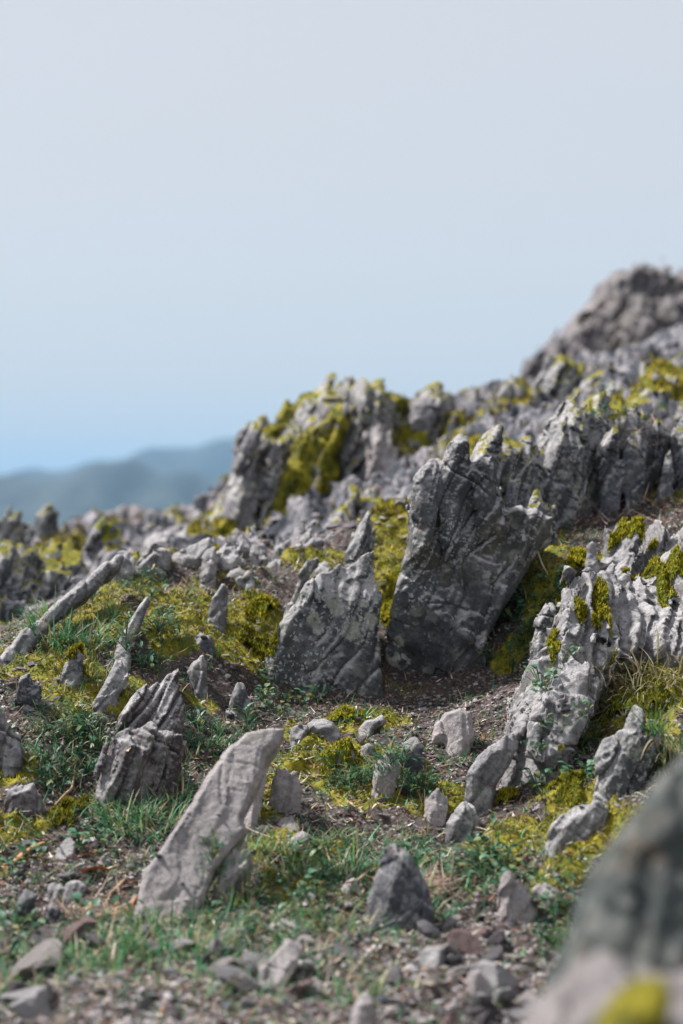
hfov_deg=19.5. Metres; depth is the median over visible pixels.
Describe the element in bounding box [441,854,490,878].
weed plant
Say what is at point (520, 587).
weed plant
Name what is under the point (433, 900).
grass tuft
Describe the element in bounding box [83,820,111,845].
weed plant
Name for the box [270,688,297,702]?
weed plant
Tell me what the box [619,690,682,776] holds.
grass tuft
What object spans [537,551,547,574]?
stick
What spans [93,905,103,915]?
loose stone
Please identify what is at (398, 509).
ground moss
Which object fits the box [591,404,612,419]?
weed plant
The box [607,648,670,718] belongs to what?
grass tuft
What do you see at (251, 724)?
weed plant
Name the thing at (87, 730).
weed plant
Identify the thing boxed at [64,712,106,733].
weed plant
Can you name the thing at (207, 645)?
moss stone
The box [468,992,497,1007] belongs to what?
loose stone
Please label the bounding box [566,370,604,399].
skyline rock
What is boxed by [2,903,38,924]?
weed plant
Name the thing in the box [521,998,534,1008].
loose stone
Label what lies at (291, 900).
weed plant
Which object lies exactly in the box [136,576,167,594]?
weed plant
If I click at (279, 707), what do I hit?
weed plant
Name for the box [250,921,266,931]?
weed plant
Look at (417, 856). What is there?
weed plant
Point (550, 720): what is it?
weed plant
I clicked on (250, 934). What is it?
weed plant
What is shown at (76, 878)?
loose stone
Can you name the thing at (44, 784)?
weed plant
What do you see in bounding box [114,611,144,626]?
weed plant
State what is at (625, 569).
moss cushion
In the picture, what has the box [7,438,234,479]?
hill
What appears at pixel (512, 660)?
weed plant
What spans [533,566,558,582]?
weed plant
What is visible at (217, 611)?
finger stone
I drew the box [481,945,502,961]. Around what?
loose stone
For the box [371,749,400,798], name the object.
standing stone
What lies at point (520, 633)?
weed plant
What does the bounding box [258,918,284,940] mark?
weed plant
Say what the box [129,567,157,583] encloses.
weed plant
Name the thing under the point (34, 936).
loose stone
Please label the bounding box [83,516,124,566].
rock
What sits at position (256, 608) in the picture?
moss cushion
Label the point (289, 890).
weed plant
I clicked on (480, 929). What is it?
loose stone
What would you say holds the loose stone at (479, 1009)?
on the ground at (628, 365)
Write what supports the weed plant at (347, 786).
on the ground at (628, 365)
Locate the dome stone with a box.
[225,568,244,578]
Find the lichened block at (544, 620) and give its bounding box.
[529,601,556,660]
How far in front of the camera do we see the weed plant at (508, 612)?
3.16 m
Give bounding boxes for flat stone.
[532,882,558,900]
[544,800,608,855]
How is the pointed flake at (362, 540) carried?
on the ground at (628, 365)
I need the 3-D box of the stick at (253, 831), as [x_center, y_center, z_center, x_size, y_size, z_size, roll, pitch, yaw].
[-0.107,0.403,2.510,0.044,0.014,0.004,0,0,27]
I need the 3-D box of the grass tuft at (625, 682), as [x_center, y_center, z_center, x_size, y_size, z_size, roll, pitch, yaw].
[0.381,0.242,2.791,0.149,0.128,0.153,0,0,0]
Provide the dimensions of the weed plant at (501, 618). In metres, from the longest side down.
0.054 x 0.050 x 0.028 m
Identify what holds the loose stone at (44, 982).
on the ground at (628, 365)
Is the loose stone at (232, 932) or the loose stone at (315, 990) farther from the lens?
the loose stone at (232, 932)
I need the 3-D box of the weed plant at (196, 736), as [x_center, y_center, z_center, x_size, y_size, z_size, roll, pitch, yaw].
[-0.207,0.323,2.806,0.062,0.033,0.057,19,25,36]
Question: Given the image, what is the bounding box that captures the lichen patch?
[593,976,671,1023]
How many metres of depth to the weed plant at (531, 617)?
3.13 m
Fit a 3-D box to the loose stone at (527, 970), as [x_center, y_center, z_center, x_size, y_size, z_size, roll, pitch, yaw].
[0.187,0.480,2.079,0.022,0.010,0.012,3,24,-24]
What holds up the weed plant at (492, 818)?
on the ground at (628, 365)
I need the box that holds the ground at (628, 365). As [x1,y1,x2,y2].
[0,323,682,1023]
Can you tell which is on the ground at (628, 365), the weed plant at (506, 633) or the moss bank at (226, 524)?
the weed plant at (506, 633)
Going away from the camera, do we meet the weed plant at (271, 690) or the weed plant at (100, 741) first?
the weed plant at (100, 741)
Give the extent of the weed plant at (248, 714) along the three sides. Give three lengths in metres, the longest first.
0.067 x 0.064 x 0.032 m
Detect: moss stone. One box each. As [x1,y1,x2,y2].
[12,673,41,713]
[60,651,83,687]
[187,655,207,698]
[195,633,214,653]
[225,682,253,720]
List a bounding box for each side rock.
[0,709,23,776]
[667,417,682,491]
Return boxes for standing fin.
[655,451,673,504]
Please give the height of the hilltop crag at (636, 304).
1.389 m
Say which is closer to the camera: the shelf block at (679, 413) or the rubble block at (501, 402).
the shelf block at (679, 413)
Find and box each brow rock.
[0,504,28,543]
[60,523,69,536]
[143,523,154,531]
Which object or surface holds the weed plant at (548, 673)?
on the outcrop
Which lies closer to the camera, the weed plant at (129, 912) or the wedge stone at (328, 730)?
the weed plant at (129, 912)
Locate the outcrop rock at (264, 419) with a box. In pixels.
[255,415,271,426]
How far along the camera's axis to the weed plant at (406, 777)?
2.68 m
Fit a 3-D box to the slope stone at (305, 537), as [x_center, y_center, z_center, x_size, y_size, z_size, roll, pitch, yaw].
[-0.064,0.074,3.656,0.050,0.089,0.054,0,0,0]
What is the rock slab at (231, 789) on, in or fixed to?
on the ground at (628, 365)
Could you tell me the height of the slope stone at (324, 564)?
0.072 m
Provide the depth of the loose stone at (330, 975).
2.06 m
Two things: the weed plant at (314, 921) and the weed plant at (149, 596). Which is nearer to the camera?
the weed plant at (314, 921)
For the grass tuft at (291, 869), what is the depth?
2.41 m
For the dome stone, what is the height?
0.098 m
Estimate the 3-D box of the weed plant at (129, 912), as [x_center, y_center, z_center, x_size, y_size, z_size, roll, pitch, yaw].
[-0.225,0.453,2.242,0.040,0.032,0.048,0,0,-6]
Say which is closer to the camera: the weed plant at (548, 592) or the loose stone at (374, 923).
the loose stone at (374, 923)
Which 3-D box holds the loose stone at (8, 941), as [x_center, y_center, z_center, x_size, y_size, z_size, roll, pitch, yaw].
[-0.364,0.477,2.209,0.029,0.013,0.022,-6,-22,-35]
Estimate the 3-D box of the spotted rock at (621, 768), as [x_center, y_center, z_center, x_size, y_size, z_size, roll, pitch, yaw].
[0.362,0.334,2.528,0.095,0.178,0.114,0,0,0]
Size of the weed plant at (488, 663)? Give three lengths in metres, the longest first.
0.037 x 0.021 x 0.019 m
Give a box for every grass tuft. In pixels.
[1,585,103,654]
[8,904,177,975]
[49,605,136,653]
[76,783,171,843]
[82,897,243,963]
[90,786,188,851]
[153,730,202,810]
[194,823,280,911]
[254,845,341,883]
[294,835,394,887]
[302,959,400,1005]
[333,697,376,724]
[353,738,422,791]
[374,835,467,925]
[428,745,475,764]
[545,914,570,951]
[584,640,650,721]
[600,625,682,714]
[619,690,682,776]
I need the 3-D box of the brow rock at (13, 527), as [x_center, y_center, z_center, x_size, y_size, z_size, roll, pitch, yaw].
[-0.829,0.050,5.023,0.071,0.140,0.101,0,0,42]
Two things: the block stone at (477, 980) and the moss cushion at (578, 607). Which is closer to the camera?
the block stone at (477, 980)
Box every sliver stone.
[254,937,304,986]
[268,919,302,938]
[287,831,310,849]
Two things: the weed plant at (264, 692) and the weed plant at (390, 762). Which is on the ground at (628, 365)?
the weed plant at (264, 692)
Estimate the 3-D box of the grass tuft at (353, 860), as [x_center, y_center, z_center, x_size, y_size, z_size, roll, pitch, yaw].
[-0.001,0.439,2.446,0.168,0.089,0.153,0,0,0]
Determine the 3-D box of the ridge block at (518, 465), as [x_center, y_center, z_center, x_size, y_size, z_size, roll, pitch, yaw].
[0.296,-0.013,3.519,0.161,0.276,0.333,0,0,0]
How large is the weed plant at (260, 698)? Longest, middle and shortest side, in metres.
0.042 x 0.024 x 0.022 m
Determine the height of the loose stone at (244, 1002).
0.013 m
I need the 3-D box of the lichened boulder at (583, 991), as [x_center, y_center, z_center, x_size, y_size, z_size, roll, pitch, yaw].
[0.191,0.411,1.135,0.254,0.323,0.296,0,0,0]
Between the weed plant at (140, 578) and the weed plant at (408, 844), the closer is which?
the weed plant at (408, 844)
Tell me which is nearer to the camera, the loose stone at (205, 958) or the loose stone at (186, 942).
the loose stone at (205, 958)
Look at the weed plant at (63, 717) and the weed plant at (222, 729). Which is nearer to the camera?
the weed plant at (63, 717)
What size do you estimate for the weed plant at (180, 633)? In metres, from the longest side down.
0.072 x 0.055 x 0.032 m
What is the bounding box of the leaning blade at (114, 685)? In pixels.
[91,660,128,713]
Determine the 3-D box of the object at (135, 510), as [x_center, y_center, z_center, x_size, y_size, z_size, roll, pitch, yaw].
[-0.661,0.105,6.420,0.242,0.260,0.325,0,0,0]
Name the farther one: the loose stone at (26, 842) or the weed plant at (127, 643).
the weed plant at (127, 643)
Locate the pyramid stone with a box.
[445,801,480,842]
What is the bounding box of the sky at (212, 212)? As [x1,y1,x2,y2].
[0,0,682,474]
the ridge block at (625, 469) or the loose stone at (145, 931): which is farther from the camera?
the ridge block at (625, 469)
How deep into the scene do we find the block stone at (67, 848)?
2.47 m
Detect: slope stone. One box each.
[236,539,258,566]
[236,571,255,589]
[249,544,264,562]
[259,550,266,562]
[267,559,281,567]
[273,538,293,554]
[278,540,292,552]
[292,544,306,548]
[299,528,312,543]
[306,537,316,547]
[312,566,329,574]
[317,561,328,567]
[325,535,335,540]
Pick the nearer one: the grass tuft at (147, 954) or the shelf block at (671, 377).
the grass tuft at (147, 954)
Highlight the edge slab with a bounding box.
[0,554,123,665]
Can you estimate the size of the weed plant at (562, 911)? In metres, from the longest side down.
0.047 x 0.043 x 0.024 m
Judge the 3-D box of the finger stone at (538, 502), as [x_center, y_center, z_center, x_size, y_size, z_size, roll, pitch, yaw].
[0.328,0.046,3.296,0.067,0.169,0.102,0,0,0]
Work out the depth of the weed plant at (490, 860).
2.41 m
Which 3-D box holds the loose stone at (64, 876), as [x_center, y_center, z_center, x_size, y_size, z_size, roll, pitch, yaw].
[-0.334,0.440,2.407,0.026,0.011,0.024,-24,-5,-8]
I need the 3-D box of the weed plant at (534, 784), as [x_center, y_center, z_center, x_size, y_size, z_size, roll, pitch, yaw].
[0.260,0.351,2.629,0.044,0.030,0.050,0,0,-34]
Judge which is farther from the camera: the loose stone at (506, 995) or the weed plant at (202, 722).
the weed plant at (202, 722)
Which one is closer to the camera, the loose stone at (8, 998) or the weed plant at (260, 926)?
the loose stone at (8, 998)
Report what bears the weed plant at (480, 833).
on the ground at (628, 365)
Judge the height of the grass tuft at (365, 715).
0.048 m
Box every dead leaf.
[25,855,43,859]
[471,894,487,898]
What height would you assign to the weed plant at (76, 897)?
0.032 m
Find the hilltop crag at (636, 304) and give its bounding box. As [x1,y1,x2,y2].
[520,256,682,380]
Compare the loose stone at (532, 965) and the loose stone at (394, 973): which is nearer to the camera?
the loose stone at (394, 973)
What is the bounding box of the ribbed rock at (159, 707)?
[94,667,186,807]
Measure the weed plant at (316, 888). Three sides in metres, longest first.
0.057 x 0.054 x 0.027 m
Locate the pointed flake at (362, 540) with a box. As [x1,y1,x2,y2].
[344,510,376,567]
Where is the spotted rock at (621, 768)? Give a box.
[592,705,663,803]
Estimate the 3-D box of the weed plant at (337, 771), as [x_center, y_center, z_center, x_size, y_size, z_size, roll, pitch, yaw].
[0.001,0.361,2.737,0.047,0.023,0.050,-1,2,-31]
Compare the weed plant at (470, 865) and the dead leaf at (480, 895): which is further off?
the weed plant at (470, 865)
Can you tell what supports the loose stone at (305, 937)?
on the ground at (628, 365)
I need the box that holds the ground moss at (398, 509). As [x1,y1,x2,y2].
[0,345,682,1023]
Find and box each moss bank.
[213,517,236,536]
[262,377,412,436]
[263,398,349,525]
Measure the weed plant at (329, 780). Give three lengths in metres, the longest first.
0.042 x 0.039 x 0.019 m
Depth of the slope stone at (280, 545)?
3.68 m
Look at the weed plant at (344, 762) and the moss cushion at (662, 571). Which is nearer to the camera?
the weed plant at (344, 762)
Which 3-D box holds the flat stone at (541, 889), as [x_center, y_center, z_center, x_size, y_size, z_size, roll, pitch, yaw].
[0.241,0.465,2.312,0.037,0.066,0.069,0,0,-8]
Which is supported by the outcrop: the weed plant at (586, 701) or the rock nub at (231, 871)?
the weed plant at (586, 701)
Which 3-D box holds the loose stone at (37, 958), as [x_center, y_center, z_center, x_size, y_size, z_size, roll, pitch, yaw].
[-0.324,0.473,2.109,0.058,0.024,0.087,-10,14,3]
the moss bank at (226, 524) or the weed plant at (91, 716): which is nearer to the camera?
the weed plant at (91, 716)
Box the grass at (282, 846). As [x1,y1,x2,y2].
[0,496,682,1023]
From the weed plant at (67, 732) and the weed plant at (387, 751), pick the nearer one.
the weed plant at (387, 751)
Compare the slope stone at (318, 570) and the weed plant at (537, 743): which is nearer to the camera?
the weed plant at (537, 743)
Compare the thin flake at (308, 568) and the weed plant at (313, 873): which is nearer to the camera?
the weed plant at (313, 873)
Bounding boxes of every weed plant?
[0,857,18,878]
[0,911,44,946]
[1,841,42,863]
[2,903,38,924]
[3,841,49,867]
[16,918,42,936]
[22,710,67,736]
[24,742,60,764]
[26,760,71,786]
[31,744,66,762]
[32,775,60,789]
[35,763,57,775]
[40,697,71,717]
[43,713,86,734]
[48,751,86,776]
[52,722,87,741]
[53,704,75,719]
[56,763,85,782]
[56,830,110,851]
[62,739,94,755]
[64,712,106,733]
[64,892,99,923]
[67,828,89,848]
[69,729,87,742]
[71,702,96,722]
[71,750,98,772]
[72,708,93,723]
[72,723,99,737]
[79,709,100,723]
[79,729,110,750]
[79,751,100,772]
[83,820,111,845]
[85,736,109,749]
[86,909,115,930]
[88,712,114,726]
[94,599,135,619]
[94,838,129,859]
[98,933,142,947]
[99,916,137,944]
[106,616,146,635]
[106,895,130,909]
[111,633,142,650]
[113,579,127,588]
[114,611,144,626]
[120,579,152,591]
[124,899,156,928]
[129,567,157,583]
[131,650,156,667]
[135,564,161,580]
[135,593,156,605]
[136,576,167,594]
[136,653,174,673]
[141,648,165,662]
[144,609,179,630]
[147,631,177,645]
[149,608,183,625]
[151,601,174,615]
[159,621,198,641]
[181,728,217,749]
[182,900,227,927]
[183,703,214,724]
[189,716,216,730]
[191,735,224,751]
[199,836,225,859]
[204,716,234,734]
[207,734,235,749]
[214,738,238,753]
[214,904,259,930]
[226,702,268,722]
[233,714,264,730]
[237,926,267,938]
[243,874,281,893]
[250,688,268,699]
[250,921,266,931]
[255,683,274,706]
[257,665,275,679]
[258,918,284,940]
[260,890,286,906]
[261,693,298,718]
[263,681,285,692]
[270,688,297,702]
[270,892,302,918]
[271,839,316,864]
[275,868,328,891]
[276,879,327,900]
[278,892,300,907]
[283,880,306,894]
[289,688,314,704]
[289,884,317,899]
[294,915,331,936]
[296,880,342,905]
[302,864,330,880]
[305,836,334,852]
[306,684,337,704]
[307,907,343,928]
[310,839,328,853]
[315,748,357,768]
[318,774,346,788]
[320,864,340,885]
[321,764,356,781]
[330,772,365,788]
[337,772,361,789]
[338,764,374,782]
[345,767,372,782]
[345,836,371,849]
[347,758,377,776]
[347,888,370,898]
[361,728,409,749]
[369,841,405,854]
[374,745,399,759]
[376,740,428,764]
[377,748,401,764]
[377,835,409,847]
[395,776,437,797]
[400,766,415,779]
[400,842,423,856]
[402,769,442,791]
[402,775,439,795]
[403,770,452,794]
[412,848,432,862]
[422,852,444,866]
[428,864,473,882]
[433,855,459,876]
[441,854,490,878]
[442,874,471,885]
[445,865,470,884]
[451,833,491,853]
[452,838,492,863]
[454,866,494,883]
[461,849,488,876]
[463,831,484,854]
[466,839,501,861]
[470,642,508,659]
[471,853,500,883]
[472,845,504,857]
[474,867,509,885]
[477,659,489,671]
[480,838,496,852]
[481,843,518,867]
[482,855,530,872]
[486,809,499,827]
[489,844,514,857]
[492,845,517,862]
[492,855,537,879]
[497,608,508,622]
[500,624,520,636]
[502,599,535,616]
[504,604,528,622]
[504,627,531,648]
[504,638,527,653]
[507,652,528,675]
[509,589,524,601]
[510,616,536,631]
[514,585,534,600]
[514,625,533,636]
[517,578,530,588]
[517,767,552,788]
[519,620,534,632]
[521,584,534,598]
[522,740,549,757]
[523,663,558,687]
[529,876,573,906]
[531,557,554,572]
[531,675,557,692]
[531,894,565,910]
[531,920,562,941]
[532,598,559,612]
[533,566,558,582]
[533,580,563,598]
[534,904,558,924]
[536,564,575,582]
[538,711,586,732]
[541,586,554,598]
[541,921,569,947]
[543,646,580,662]
[545,895,573,916]
[548,761,590,779]
[549,660,562,674]
[550,580,567,595]
[550,642,581,655]
[550,875,580,890]
[556,887,576,911]
[559,759,594,781]
[562,698,592,716]
[574,756,594,770]
[577,719,604,743]
[584,767,594,780]
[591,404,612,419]
[596,383,615,392]
[616,403,638,413]
[645,400,668,409]
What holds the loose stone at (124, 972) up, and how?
on the ground at (628, 365)
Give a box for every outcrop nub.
[585,541,599,585]
[603,526,617,560]
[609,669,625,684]
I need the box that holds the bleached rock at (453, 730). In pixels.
[432,708,473,756]
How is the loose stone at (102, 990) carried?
on the ground at (628, 365)
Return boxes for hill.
[0,460,218,525]
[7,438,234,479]
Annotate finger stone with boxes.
[207,584,227,631]
[528,489,557,559]
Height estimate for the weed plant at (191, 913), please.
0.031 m
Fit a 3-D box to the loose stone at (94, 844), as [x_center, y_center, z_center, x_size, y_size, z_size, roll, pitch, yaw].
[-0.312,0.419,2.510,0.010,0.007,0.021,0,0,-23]
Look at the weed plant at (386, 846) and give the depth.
2.48 m
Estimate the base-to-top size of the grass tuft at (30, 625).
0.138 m
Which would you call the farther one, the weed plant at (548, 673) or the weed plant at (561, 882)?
the weed plant at (548, 673)
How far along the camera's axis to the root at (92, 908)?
2.34 m
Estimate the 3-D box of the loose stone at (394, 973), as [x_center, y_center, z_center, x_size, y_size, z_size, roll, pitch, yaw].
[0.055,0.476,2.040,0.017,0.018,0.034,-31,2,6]
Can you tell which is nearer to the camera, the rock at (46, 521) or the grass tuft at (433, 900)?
the grass tuft at (433, 900)
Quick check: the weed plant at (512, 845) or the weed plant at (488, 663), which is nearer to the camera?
the weed plant at (512, 845)
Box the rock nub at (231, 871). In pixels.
[212,848,253,908]
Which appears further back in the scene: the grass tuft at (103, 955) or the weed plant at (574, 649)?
the weed plant at (574, 649)
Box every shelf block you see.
[607,381,623,396]
[666,373,676,390]
[673,406,682,418]
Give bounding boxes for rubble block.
[408,439,419,449]
[438,433,449,446]
[442,391,455,413]
[496,376,526,402]
[497,397,510,408]
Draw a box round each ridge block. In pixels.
[470,424,545,508]
[536,391,627,531]
[595,406,670,520]
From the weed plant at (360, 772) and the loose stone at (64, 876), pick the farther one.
the weed plant at (360, 772)
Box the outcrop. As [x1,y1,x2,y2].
[499,520,682,787]
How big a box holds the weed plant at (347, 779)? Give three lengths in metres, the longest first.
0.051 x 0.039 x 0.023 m
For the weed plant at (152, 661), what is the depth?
2.98 m
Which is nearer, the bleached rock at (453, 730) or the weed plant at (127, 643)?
the bleached rock at (453, 730)
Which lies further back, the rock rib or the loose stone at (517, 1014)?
the rock rib
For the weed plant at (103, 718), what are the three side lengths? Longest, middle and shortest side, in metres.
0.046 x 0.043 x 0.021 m
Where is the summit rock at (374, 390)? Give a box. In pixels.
[343,376,395,444]
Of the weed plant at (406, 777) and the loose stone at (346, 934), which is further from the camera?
the weed plant at (406, 777)
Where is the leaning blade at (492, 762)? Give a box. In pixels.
[464,733,520,816]
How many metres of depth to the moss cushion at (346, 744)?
2.77 m
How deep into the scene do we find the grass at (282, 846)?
2.36 m
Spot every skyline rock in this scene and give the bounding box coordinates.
[530,353,587,400]
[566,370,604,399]
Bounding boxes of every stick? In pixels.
[55,771,75,804]
[104,876,126,897]
[245,826,271,837]
[344,870,368,883]
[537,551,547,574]
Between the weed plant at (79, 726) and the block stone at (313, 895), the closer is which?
the block stone at (313, 895)
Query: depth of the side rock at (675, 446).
3.58 m
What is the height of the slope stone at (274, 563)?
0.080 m
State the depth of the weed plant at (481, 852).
2.43 m
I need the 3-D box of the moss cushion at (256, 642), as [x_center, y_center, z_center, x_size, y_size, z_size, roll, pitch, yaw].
[-0.131,0.223,3.120,0.082,0.119,0.160,0,0,0]
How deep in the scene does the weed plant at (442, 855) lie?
2.46 m
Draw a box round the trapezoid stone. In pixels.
[3,783,45,817]
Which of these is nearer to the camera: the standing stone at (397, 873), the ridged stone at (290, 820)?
the standing stone at (397, 873)
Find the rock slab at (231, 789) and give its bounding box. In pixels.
[134,728,283,926]
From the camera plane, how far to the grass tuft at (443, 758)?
2.80 m
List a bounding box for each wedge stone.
[289,722,309,744]
[307,719,340,743]
[321,749,354,773]
[358,715,385,736]
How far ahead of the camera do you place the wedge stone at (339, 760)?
2.77 m
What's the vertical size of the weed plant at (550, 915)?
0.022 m
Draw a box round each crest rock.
[111,555,135,585]
[135,543,171,580]
[173,537,211,567]
[199,547,218,587]
[218,546,240,570]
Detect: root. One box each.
[77,903,115,911]
[96,895,137,920]
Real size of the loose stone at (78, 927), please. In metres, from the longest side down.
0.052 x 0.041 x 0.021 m
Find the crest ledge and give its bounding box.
[116,538,241,565]
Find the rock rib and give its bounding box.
[114,596,148,671]
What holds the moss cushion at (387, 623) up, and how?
on the ground at (628, 365)
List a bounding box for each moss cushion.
[46,793,89,829]
[65,641,86,673]
[213,543,219,551]
[234,621,278,658]
[242,587,281,621]
[316,736,365,777]
[325,705,366,720]
[379,588,395,623]
[382,498,407,627]
[384,568,400,595]
[493,786,519,804]
[538,594,548,610]
[545,627,560,668]
[545,744,570,788]
[554,556,578,612]
[555,769,588,812]
[567,546,602,566]
[573,595,588,624]
[584,575,613,636]
[606,515,657,552]
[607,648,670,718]
[621,566,638,580]
[639,543,682,607]
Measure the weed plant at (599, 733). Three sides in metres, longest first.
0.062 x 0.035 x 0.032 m
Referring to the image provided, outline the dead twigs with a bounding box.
[36,405,682,925]
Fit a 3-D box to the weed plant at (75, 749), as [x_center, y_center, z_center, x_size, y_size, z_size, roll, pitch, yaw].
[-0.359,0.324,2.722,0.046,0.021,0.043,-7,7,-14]
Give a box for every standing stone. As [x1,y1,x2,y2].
[366,843,434,932]
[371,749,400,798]
[397,737,424,772]
[497,871,537,924]
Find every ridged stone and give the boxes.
[268,766,301,813]
[274,816,299,831]
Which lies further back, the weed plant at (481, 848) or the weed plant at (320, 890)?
the weed plant at (481, 848)
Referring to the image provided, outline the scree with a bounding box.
[1,336,682,626]
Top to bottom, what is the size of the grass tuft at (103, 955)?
0.072 m
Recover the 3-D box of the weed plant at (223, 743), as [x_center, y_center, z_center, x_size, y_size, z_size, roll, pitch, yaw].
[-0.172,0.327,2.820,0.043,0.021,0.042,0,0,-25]
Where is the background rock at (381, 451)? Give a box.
[363,422,399,481]
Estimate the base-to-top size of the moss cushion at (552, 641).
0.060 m
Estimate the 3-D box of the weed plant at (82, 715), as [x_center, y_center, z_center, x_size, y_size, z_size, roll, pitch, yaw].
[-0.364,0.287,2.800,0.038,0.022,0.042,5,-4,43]
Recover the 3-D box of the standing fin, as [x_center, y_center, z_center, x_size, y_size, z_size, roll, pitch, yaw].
[0.570,-0.028,3.526,0.036,0.165,0.063,0,0,0]
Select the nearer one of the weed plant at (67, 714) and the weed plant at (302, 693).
the weed plant at (67, 714)
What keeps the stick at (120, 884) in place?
on the ground at (628, 365)
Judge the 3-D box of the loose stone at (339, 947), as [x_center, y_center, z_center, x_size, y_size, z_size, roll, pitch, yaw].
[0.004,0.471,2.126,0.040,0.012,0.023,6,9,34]
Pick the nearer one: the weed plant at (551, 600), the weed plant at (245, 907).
the weed plant at (245, 907)
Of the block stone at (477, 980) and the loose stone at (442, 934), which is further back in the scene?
the loose stone at (442, 934)
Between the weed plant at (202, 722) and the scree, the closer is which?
the weed plant at (202, 722)
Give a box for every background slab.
[328,482,368,522]
[361,486,378,502]
[625,388,654,408]
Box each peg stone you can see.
[360,743,374,758]
[424,788,447,825]
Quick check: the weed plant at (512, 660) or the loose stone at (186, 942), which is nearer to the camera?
the loose stone at (186, 942)
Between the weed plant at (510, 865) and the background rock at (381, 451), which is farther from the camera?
the background rock at (381, 451)
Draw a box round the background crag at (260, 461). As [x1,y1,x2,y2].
[223,373,448,531]
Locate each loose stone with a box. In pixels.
[0,948,11,958]
[0,984,52,1004]
[1,937,23,946]
[3,893,13,897]
[8,938,63,980]
[8,981,32,991]
[9,985,50,1019]
[15,863,30,868]
[22,839,35,846]
[27,927,56,943]
[42,980,56,984]
[56,871,74,880]
[58,968,69,980]
[63,916,96,945]
[67,876,80,880]
[67,975,82,985]
[72,969,98,977]
[84,941,93,948]
[86,932,110,950]
[89,840,98,847]
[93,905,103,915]
[93,987,105,992]
[100,858,110,865]
[110,934,127,942]
[111,922,124,928]
[111,949,130,956]
[114,970,131,978]
[120,958,142,966]
[126,860,132,867]
[135,998,149,1010]
[138,924,152,936]
[140,939,160,957]
[162,967,176,977]
[166,1005,178,1021]
[169,938,196,951]
[184,723,193,728]
[200,635,207,639]
[201,953,212,963]
[205,587,214,594]
[207,956,242,972]
[214,965,260,991]
[217,927,249,939]
[225,944,239,956]
[238,960,256,975]
[240,998,258,1008]
[241,951,264,967]
[260,950,271,960]
[261,986,276,992]
[283,985,301,997]
[284,979,311,998]
[296,929,310,936]
[296,935,315,949]
[306,981,320,996]
[321,971,344,981]
[327,956,341,962]
[334,943,359,959]
[340,929,350,941]
[355,734,366,744]
[367,919,377,931]
[375,797,389,801]
[377,813,389,817]
[386,964,404,984]
[394,1009,409,1016]
[417,920,441,938]
[420,933,447,937]
[441,914,460,933]
[441,943,462,959]
[443,1011,459,1023]
[445,954,458,962]
[446,965,471,978]
[447,928,479,955]
[450,974,463,982]
[464,1004,498,1014]
[468,926,491,938]
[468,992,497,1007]
[471,960,520,989]
[473,1008,497,1023]
[480,930,492,938]
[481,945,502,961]
[488,929,505,945]
[492,987,519,1003]
[506,1009,527,1019]
[511,966,531,974]
[516,991,537,1004]
[519,936,527,941]
[520,961,539,969]
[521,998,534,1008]
[523,990,540,997]
[531,899,540,905]
[542,951,557,960]
[546,962,554,973]
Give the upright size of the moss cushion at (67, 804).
0.044 m
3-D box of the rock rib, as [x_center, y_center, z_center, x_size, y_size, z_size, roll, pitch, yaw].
[-0.322,0.210,3.011,0.033,0.161,0.122,0,0,11]
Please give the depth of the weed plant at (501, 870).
2.36 m
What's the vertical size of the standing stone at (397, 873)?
0.153 m
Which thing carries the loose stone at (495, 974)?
on the ground at (628, 365)
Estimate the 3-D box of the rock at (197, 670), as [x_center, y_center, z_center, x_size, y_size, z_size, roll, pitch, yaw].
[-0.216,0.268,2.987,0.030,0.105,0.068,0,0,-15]
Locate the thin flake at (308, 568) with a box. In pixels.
[283,557,318,618]
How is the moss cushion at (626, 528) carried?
on the outcrop
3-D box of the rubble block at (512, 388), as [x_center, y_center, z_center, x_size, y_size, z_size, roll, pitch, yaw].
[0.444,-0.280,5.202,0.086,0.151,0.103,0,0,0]
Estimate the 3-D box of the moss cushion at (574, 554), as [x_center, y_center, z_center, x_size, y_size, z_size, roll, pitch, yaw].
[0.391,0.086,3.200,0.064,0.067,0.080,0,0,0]
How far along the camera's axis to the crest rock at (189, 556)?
3.44 m
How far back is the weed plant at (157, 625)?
3.07 m
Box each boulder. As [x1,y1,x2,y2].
[264,551,382,696]
[384,433,554,674]
[519,950,682,1023]
[544,751,682,990]
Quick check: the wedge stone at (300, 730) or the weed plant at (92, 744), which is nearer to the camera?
the weed plant at (92, 744)
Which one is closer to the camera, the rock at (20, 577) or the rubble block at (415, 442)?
the rock at (20, 577)
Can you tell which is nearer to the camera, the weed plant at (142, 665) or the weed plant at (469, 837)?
the weed plant at (469, 837)
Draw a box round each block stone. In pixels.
[14,889,36,926]
[44,882,64,904]
[45,902,63,926]
[56,838,76,859]
[62,880,86,906]
[209,936,224,961]
[303,892,317,902]
[341,878,360,892]
[350,995,375,1023]
[419,946,444,969]
[467,969,492,999]
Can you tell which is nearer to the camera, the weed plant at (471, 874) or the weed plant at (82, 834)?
the weed plant at (471, 874)
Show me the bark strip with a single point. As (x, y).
(16, 859)
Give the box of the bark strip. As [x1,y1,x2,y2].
[2,842,44,865]
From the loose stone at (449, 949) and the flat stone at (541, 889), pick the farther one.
the flat stone at (541, 889)
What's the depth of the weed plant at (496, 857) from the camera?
2.38 m
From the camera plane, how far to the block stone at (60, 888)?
2.37 m

